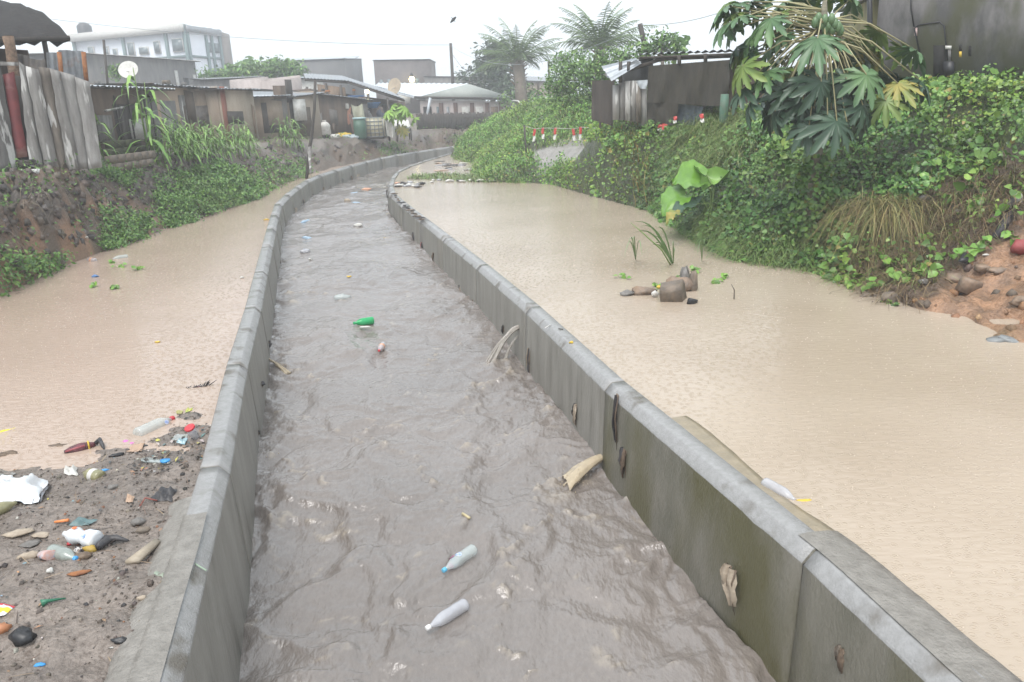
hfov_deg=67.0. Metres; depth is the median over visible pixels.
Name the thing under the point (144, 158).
block wall
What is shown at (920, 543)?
flood water
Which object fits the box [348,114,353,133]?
hanging cloth
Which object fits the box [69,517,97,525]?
teal cloth
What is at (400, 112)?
papaya plant
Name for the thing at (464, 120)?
paling fence
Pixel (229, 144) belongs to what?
maize plant
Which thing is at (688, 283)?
stone
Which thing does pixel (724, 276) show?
floating weed
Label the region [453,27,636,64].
overhead wire
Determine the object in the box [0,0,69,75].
open shelter
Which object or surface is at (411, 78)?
lit lamp
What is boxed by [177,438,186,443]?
plastic film
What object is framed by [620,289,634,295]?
stone
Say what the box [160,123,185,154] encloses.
maize plant
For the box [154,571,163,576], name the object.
green netting
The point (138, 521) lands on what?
debris
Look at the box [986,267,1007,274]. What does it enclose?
stone
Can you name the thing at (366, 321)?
plastic bottle
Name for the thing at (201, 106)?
shack
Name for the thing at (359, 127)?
green drum
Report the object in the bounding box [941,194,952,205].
weed clump
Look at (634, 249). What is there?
reed plant
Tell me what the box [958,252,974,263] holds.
black bag
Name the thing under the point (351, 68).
house
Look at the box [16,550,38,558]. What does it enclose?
debris
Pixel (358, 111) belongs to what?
hanging cloth
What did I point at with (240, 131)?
maize plant
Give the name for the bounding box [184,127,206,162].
maize plant
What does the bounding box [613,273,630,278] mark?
floating weed
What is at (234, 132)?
maize plant
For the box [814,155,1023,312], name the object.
leaves
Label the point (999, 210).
weed clump
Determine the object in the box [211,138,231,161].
maize plant
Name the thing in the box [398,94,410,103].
window
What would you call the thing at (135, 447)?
brown sheet
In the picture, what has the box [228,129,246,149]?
maize plant
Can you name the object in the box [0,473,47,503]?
plastic bag
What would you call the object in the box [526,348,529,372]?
snagged rag
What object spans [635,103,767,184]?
drooping grass
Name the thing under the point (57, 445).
weed lump
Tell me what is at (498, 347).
water spout
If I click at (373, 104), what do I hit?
plastic basin
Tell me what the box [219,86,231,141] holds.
door
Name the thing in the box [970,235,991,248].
weed clump
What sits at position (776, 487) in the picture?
plastic bottle
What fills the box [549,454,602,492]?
water spout
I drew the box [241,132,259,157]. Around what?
maize plant
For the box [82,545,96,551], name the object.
debris
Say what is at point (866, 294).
stone
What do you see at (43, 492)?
plastic film
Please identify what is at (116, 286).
floating weed
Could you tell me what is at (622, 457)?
snagged rag
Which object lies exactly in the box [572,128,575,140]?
barrier tape
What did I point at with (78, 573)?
debris
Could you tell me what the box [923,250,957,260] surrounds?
weed clump
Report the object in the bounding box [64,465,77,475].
crumpled paper
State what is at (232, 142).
maize plant
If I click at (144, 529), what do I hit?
debris
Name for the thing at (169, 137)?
maize plant
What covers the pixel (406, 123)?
table
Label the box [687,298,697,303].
stone
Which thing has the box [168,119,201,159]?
maize plant
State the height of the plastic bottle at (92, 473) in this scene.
0.106 m
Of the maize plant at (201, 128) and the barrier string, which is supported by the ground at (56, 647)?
the maize plant at (201, 128)
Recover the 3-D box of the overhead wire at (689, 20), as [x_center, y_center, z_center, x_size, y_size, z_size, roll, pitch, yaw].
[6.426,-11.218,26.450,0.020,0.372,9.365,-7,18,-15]
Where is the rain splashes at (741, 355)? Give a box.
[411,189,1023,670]
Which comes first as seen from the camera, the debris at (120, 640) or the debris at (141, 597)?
the debris at (120, 640)
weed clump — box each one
[834,272,864,285]
[856,277,883,291]
[865,246,886,254]
[880,255,920,268]
[886,267,910,283]
[913,262,944,277]
[915,232,933,241]
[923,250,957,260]
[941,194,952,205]
[953,241,984,261]
[965,194,993,211]
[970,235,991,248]
[992,203,1023,215]
[1001,230,1019,244]
[1011,182,1023,192]
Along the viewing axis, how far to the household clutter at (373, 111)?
47.04 m
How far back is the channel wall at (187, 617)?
5.30 m
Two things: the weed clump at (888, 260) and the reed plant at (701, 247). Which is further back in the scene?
the reed plant at (701, 247)
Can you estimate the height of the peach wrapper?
0.034 m
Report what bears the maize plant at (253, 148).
on the ground at (56, 647)
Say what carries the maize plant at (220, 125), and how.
on the ground at (56, 647)
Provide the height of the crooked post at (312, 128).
4.658 m
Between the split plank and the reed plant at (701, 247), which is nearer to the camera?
the split plank
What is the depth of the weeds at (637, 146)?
19.87 m
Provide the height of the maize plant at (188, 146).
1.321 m
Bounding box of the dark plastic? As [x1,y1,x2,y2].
[151,486,176,501]
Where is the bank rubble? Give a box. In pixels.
[0,129,463,269]
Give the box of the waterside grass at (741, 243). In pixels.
[662,201,838,276]
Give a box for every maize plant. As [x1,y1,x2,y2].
[95,114,117,163]
[96,122,120,161]
[111,68,184,164]
[119,82,187,153]
[128,101,176,164]
[149,132,174,163]
[152,124,176,148]
[155,114,185,161]
[155,138,174,170]
[156,114,188,154]
[159,138,176,162]
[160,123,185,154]
[166,123,188,156]
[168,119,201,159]
[170,129,187,157]
[175,129,204,163]
[180,138,194,161]
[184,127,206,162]
[185,127,204,155]
[186,131,206,162]
[188,128,205,156]
[191,134,211,159]
[192,120,214,149]
[195,125,222,162]
[197,138,217,157]
[199,129,215,156]
[200,118,231,153]
[200,125,225,152]
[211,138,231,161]
[212,128,231,152]
[214,120,239,162]
[220,127,240,156]
[223,119,244,150]
[224,130,240,157]
[227,117,251,151]
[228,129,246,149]
[233,134,249,157]
[233,135,246,158]
[239,139,255,158]
[241,123,260,150]
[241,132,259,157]
[243,129,263,154]
[248,136,261,159]
[271,117,291,147]
[275,118,295,145]
[277,127,290,146]
[278,117,299,145]
[283,121,302,146]
[288,120,308,152]
[288,128,303,149]
[291,126,305,147]
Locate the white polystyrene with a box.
[651,290,658,296]
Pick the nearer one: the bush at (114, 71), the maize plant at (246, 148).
the maize plant at (246, 148)
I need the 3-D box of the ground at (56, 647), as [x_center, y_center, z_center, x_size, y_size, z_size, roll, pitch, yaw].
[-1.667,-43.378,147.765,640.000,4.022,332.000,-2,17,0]
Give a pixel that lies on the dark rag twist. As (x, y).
(104, 541)
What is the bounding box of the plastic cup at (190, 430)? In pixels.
[184,423,198,439]
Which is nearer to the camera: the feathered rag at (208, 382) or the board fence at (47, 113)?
the feathered rag at (208, 382)
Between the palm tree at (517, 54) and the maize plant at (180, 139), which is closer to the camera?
the maize plant at (180, 139)
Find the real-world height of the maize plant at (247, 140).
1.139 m
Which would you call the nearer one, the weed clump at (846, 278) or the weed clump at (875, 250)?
the weed clump at (846, 278)
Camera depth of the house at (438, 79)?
87.13 m
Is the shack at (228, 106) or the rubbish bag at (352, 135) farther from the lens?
the rubbish bag at (352, 135)
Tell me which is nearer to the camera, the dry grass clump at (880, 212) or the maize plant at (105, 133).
the dry grass clump at (880, 212)
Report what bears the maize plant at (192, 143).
on the ground at (56, 647)
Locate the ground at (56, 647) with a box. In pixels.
[0,85,1023,681]
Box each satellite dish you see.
[118,61,137,80]
[388,78,400,93]
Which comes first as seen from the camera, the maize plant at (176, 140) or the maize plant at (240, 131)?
the maize plant at (176, 140)
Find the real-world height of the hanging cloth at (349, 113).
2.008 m
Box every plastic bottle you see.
[0,501,16,514]
[46,544,77,560]
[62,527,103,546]
[82,468,105,480]
[86,258,96,261]
[165,416,174,423]
[353,317,373,324]
[378,342,385,351]
[425,598,469,630]
[441,552,461,572]
[761,478,795,499]
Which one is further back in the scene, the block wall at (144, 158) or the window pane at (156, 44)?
the window pane at (156, 44)
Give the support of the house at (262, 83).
on the ground at (56, 647)
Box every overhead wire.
[53,19,405,44]
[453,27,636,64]
[658,0,753,24]
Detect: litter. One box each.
[127,407,207,475]
[300,248,309,252]
[986,335,1010,342]
[998,334,1018,342]
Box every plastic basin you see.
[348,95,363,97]
[367,102,380,107]
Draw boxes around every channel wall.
[104,146,454,681]
[387,153,1022,681]
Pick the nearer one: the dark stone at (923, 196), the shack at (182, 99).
the dark stone at (923, 196)
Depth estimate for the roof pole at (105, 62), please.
31.82 m
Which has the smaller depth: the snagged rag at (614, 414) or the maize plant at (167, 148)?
the snagged rag at (614, 414)
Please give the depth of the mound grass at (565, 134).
30.23 m
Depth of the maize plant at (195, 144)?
24.19 m
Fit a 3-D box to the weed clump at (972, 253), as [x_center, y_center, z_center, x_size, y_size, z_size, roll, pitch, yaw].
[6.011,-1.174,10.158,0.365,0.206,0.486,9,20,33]
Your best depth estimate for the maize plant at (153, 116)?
21.89 m
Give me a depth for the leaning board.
31.32 m
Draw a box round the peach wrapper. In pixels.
[126,494,133,501]
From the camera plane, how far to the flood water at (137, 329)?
9.76 m
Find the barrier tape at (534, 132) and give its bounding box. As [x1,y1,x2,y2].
[532,128,535,141]
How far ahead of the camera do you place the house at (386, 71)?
90.62 m
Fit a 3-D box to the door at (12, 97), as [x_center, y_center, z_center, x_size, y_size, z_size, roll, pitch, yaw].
[-10.238,-4.651,15.945,0.284,1.702,0.056,-16,22,-38]
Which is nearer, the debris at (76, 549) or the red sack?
the debris at (76, 549)
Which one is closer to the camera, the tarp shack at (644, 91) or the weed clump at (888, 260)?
the weed clump at (888, 260)
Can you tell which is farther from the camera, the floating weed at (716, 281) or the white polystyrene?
the floating weed at (716, 281)
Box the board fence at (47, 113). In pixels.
[0,61,101,171]
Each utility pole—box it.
[449,43,454,100]
[638,23,646,55]
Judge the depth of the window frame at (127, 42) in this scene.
105.88 m
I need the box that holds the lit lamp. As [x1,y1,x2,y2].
[409,72,414,81]
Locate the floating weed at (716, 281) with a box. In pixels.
[711,278,722,283]
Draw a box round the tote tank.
[365,117,385,138]
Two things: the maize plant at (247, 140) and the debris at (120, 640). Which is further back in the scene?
the maize plant at (247, 140)
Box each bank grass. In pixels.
[566,74,1023,291]
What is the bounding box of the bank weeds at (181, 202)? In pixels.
[0,126,463,296]
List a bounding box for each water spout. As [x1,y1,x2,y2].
[269,358,290,373]
[483,325,518,362]
[503,336,517,357]
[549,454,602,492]
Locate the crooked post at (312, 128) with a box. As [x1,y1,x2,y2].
[305,80,316,178]
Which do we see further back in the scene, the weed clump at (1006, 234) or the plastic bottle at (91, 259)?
the plastic bottle at (91, 259)
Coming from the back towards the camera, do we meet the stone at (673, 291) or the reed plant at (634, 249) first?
the reed plant at (634, 249)
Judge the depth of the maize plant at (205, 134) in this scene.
24.99 m
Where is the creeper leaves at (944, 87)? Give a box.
[590,63,1023,305]
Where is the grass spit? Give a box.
[404,170,488,182]
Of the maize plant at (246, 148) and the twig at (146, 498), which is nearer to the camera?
the twig at (146, 498)
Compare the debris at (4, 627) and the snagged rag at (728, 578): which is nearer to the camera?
the debris at (4, 627)
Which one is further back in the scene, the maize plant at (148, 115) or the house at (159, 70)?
the house at (159, 70)
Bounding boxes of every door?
[2,72,27,157]
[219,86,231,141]
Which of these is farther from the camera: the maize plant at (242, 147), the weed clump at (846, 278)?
the maize plant at (242, 147)
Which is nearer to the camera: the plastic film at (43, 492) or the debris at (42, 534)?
the debris at (42, 534)
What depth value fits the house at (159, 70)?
63.92 m
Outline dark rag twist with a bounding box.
[95,534,128,549]
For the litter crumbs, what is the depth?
4.65 m
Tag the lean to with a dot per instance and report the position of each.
(386, 103)
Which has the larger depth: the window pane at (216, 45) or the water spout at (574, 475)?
the window pane at (216, 45)
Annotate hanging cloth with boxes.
[347,107,350,124]
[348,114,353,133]
[351,104,364,117]
[385,120,395,137]
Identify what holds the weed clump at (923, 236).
on the ground at (56, 647)
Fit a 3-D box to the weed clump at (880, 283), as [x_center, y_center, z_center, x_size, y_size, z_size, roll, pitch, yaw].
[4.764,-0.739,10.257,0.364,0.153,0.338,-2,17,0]
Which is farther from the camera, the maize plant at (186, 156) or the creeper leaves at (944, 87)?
the maize plant at (186, 156)
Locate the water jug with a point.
(325, 127)
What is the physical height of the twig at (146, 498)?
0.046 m
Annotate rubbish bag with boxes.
[329,134,339,137]
[342,134,358,137]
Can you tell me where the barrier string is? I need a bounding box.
[526,126,588,128]
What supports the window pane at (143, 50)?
in the apartment block
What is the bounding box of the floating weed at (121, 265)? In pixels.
[111,262,126,267]
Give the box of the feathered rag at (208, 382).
[186,380,215,388]
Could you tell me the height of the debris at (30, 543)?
0.024 m
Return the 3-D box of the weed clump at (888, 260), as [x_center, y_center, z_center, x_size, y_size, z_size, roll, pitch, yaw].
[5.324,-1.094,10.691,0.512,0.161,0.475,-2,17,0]
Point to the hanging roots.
(52, 211)
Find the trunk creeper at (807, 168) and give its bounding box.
[781,154,837,241]
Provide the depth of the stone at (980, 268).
9.89 m
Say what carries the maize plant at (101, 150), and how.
on the ground at (56, 647)
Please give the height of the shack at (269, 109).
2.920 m
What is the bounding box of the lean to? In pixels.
[303,73,405,135]
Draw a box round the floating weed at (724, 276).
[721,273,728,279]
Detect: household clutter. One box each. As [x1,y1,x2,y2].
[370,106,383,116]
[376,109,384,119]
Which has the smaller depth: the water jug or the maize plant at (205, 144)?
the maize plant at (205, 144)
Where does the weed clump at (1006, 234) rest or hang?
on the ground at (56, 647)
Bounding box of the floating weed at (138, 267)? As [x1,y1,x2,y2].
[131,266,143,269]
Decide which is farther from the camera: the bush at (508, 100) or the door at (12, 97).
the bush at (508, 100)
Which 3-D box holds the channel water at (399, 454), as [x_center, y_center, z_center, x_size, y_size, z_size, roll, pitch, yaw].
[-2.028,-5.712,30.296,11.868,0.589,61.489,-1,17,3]
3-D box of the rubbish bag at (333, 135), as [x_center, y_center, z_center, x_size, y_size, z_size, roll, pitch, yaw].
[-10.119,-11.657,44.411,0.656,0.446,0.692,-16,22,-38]
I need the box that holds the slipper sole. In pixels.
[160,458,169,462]
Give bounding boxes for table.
[388,119,411,140]
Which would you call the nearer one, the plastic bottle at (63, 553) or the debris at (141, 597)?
the debris at (141, 597)
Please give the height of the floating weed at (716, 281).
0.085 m
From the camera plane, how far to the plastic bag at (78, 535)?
4.86 m
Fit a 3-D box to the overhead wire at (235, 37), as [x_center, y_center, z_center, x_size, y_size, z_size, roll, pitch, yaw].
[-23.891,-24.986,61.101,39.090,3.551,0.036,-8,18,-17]
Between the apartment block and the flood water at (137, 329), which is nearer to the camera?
the flood water at (137, 329)
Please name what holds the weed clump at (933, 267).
on the ground at (56, 647)
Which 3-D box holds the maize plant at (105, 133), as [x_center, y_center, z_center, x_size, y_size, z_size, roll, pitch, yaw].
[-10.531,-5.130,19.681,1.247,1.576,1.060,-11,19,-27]
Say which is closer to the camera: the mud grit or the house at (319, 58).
the mud grit
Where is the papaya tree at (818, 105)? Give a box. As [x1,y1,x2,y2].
[709,0,930,237]
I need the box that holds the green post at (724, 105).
[719,94,728,125]
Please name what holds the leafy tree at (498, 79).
on the ground at (56, 647)
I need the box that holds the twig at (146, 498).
[139,497,156,506]
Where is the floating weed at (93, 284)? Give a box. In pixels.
[89,281,96,287]
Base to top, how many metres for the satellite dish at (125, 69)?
0.783 m
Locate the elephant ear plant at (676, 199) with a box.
[661,159,729,226]
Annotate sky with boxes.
[0,0,845,100]
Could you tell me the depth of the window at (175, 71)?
67.29 m
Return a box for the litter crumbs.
[0,425,210,671]
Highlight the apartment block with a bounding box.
[67,22,232,77]
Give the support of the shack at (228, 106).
on the ground at (56, 647)
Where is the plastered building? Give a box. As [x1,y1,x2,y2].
[833,0,1023,93]
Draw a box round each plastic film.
[0,469,15,475]
[39,484,47,501]
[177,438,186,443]
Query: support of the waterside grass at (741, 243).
on the ground at (56, 647)
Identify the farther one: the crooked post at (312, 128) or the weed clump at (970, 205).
the crooked post at (312, 128)
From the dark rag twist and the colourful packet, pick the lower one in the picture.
the colourful packet
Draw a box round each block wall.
[102,139,150,155]
[103,150,155,171]
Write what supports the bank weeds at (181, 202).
on the ground at (56, 647)
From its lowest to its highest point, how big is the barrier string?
0.138 m
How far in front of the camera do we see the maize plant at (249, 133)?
30.65 m
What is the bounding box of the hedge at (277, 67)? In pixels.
[194,54,310,78]
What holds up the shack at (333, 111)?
on the ground at (56, 647)
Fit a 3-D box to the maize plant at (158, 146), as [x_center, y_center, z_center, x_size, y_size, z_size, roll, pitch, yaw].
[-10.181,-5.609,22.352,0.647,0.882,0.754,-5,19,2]
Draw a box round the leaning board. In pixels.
[307,146,311,173]
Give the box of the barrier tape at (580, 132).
[579,127,581,139]
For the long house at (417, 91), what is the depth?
61.47 m
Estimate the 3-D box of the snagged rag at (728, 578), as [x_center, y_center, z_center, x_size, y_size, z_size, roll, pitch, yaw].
[1.442,1.651,5.163,0.068,0.326,0.156,-8,18,-17]
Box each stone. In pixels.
[8,626,36,646]
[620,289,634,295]
[632,286,656,294]
[659,279,686,301]
[666,276,693,290]
[680,266,689,277]
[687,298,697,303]
[689,270,697,290]
[859,293,875,296]
[881,291,901,301]
[918,278,927,284]
[919,194,929,201]
[945,272,962,283]
[955,276,982,293]
[973,263,990,272]
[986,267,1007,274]
[1008,295,1023,305]
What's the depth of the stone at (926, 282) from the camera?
9.79 m
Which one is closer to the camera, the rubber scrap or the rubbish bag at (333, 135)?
the rubber scrap
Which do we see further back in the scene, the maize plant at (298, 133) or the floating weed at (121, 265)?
the maize plant at (298, 133)
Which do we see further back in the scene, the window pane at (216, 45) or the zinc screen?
the window pane at (216, 45)
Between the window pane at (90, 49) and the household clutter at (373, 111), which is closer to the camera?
the household clutter at (373, 111)
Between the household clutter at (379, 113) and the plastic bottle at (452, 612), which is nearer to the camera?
the plastic bottle at (452, 612)
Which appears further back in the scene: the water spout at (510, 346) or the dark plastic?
the water spout at (510, 346)
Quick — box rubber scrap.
[109,452,123,456]
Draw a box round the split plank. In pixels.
[125,539,159,563]
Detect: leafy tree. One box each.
[454,63,486,88]
[470,37,526,100]
[536,39,638,111]
[631,25,689,64]
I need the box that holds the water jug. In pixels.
[321,120,330,134]
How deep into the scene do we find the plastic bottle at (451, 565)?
5.97 m
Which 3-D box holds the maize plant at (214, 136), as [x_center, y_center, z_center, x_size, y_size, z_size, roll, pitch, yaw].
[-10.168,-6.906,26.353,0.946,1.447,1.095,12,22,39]
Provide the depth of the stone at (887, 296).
9.71 m
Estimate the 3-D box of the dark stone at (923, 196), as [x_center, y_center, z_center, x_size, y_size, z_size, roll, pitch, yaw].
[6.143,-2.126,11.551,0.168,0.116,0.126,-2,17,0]
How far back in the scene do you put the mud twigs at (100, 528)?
5.21 m
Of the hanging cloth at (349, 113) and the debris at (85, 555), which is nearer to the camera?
the debris at (85, 555)
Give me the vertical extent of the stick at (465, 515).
0.026 m
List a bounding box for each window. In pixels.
[174,70,179,84]
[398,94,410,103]
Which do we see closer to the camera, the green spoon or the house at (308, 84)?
the green spoon
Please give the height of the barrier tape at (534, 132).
0.457 m
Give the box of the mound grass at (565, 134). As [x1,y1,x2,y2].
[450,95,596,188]
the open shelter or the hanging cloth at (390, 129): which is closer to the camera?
the open shelter
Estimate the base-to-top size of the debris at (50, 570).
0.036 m
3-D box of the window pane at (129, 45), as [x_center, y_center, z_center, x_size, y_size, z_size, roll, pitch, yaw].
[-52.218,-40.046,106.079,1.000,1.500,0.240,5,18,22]
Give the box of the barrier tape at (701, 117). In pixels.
[699,114,703,122]
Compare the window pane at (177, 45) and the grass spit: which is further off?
the window pane at (177, 45)
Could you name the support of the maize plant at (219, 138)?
on the ground at (56, 647)
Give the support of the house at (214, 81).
on the ground at (56, 647)
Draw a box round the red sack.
[1010,239,1023,254]
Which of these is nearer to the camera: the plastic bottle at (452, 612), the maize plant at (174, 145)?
the plastic bottle at (452, 612)
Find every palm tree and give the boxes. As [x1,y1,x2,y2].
[469,18,567,105]
[546,1,657,79]
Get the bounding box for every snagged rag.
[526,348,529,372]
[571,403,576,424]
[612,393,618,449]
[618,447,626,477]
[720,563,736,614]
[834,644,844,673]
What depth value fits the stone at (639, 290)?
10.53 m
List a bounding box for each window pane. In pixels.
[88,47,93,52]
[127,43,134,54]
[139,47,147,53]
[153,41,159,52]
[171,39,182,50]
[214,43,219,52]
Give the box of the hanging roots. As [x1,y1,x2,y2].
[0,160,177,254]
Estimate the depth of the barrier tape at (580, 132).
26.11 m
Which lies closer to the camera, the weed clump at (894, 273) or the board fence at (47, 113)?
the weed clump at (894, 273)
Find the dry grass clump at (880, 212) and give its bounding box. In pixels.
[767,185,957,275]
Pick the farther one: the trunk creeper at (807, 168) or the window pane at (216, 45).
the window pane at (216, 45)
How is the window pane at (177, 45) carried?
in the apartment block
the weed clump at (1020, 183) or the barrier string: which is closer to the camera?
the weed clump at (1020, 183)
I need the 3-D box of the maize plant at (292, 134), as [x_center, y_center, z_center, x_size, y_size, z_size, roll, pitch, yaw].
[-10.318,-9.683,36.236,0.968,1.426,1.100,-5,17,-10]
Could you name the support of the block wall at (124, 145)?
on the ground at (56, 647)
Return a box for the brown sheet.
[126,443,143,451]
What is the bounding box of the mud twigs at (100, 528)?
[0,416,204,677]
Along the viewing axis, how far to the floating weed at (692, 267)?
11.82 m
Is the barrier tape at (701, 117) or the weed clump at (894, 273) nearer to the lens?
the weed clump at (894, 273)
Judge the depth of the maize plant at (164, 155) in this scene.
22.19 m
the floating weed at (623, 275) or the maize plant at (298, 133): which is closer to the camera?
the floating weed at (623, 275)
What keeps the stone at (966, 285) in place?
on the ground at (56, 647)
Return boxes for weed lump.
[0,450,18,456]
[48,443,66,446]
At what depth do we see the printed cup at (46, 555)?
4.69 m
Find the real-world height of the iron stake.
1.498 m
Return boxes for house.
[29,53,200,85]
[190,75,263,87]
[230,75,301,89]
[260,56,358,76]
[277,76,322,89]
[280,58,364,96]
[372,59,435,113]
[375,82,514,113]
[423,76,485,100]
[525,76,564,96]
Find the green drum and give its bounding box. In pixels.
[352,117,366,138]
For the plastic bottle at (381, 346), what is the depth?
10.92 m
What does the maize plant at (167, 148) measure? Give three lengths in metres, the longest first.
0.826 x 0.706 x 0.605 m
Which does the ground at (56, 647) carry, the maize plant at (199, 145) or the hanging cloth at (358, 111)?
the maize plant at (199, 145)
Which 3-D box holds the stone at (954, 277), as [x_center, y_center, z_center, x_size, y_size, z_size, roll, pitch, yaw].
[5.723,-0.800,10.013,0.264,0.174,0.260,-16,22,-38]
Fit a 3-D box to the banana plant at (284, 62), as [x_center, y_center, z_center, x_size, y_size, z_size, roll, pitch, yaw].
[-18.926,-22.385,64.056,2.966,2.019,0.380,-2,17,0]
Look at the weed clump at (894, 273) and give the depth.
10.09 m
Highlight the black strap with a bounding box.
[992,198,1015,239]
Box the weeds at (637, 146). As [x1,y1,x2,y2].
[596,121,652,205]
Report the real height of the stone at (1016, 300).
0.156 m
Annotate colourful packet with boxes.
[0,603,14,615]
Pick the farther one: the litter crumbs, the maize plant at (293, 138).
the maize plant at (293, 138)
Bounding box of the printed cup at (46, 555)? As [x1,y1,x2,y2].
[37,550,55,560]
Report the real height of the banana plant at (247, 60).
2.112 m
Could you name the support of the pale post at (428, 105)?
on the ground at (56, 647)
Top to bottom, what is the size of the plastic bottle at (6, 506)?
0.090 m
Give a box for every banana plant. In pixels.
[236,56,259,68]
[266,58,298,71]
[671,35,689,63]
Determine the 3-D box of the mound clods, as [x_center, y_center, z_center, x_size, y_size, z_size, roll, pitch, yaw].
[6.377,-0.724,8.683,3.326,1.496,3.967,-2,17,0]
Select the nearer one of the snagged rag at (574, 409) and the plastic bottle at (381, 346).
the snagged rag at (574, 409)
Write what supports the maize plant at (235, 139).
on the ground at (56, 647)
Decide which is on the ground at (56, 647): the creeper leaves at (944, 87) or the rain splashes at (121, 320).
the creeper leaves at (944, 87)
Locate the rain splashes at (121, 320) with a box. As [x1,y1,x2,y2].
[0,214,268,458]
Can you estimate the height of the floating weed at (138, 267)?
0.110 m
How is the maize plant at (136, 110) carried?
on the ground at (56, 647)
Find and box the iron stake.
[523,125,526,151]
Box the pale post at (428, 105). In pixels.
[426,97,430,113]
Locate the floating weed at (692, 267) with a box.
[690,265,700,272]
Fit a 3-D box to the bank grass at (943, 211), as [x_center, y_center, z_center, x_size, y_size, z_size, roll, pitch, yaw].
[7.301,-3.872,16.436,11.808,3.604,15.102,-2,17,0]
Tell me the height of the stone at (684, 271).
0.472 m
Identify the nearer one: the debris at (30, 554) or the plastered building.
the debris at (30, 554)
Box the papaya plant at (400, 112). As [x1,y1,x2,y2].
[381,103,419,141]
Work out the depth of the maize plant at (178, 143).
22.88 m
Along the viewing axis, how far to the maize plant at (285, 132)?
35.51 m
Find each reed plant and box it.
[624,236,641,259]
[630,221,674,264]
[697,239,703,260]
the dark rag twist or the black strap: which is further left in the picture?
the dark rag twist
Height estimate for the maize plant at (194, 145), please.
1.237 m
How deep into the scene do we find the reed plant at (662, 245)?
12.08 m
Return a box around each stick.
[54,518,69,522]
[461,512,470,518]
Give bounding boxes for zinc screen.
[17,50,88,80]
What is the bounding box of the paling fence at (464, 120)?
[416,111,504,129]
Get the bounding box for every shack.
[90,81,174,154]
[91,80,202,145]
[187,85,225,143]
[199,86,260,141]
[251,88,373,137]
[253,80,324,138]
[253,86,290,138]
[591,48,764,126]
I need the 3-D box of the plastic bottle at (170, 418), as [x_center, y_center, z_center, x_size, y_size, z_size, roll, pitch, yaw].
[-3.196,0.764,6.945,0.126,0.124,0.406,6,19,24]
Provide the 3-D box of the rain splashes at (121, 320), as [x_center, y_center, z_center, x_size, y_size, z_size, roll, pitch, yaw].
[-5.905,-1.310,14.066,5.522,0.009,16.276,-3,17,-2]
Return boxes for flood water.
[0,162,358,491]
[394,155,1023,681]
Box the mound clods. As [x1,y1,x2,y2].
[912,219,1023,330]
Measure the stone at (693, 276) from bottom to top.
0.456 m
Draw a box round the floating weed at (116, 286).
[109,284,119,289]
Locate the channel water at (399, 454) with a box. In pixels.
[239,160,775,681]
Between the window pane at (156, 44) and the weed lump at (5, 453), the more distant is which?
the window pane at (156, 44)
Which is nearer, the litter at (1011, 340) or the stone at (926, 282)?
the litter at (1011, 340)
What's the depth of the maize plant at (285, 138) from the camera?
35.45 m
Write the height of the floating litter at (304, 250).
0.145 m
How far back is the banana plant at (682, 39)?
29.14 m
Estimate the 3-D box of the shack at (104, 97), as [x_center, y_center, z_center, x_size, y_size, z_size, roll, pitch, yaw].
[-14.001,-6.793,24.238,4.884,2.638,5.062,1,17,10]
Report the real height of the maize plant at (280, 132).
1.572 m
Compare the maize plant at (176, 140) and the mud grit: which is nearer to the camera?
the mud grit
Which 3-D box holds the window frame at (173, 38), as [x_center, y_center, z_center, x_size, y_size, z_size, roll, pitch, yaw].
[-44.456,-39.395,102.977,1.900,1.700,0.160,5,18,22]
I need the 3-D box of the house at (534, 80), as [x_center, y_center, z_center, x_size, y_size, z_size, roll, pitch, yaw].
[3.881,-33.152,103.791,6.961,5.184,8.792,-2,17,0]
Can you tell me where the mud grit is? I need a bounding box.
[0,414,209,681]
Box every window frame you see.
[127,42,135,55]
[172,38,184,51]
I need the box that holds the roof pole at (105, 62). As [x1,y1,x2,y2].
[102,40,108,82]
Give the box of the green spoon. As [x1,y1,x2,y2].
[40,597,65,606]
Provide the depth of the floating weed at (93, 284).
12.87 m
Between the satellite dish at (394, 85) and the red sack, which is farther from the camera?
the satellite dish at (394, 85)
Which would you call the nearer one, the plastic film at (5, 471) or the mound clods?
the plastic film at (5, 471)
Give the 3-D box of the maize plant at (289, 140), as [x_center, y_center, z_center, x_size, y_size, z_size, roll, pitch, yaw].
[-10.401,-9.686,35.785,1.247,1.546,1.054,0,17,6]
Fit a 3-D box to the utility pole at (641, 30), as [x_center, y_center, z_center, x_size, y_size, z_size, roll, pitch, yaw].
[5.566,-11.137,31.164,1.043,3.144,0.247,-2,17,0]
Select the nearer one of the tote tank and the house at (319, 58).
the tote tank
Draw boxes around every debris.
[0,622,11,633]
[1,528,34,537]
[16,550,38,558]
[19,538,41,547]
[31,531,49,537]
[33,662,45,666]
[46,567,53,572]
[66,569,91,575]
[73,546,83,552]
[74,551,92,558]
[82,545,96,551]
[107,484,117,489]
[110,636,126,643]
[130,517,146,525]
[136,526,149,533]
[136,595,145,600]
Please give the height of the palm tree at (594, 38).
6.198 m
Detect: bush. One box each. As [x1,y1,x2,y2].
[100,62,124,82]
[494,82,548,109]
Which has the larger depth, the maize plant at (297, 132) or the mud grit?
the maize plant at (297, 132)

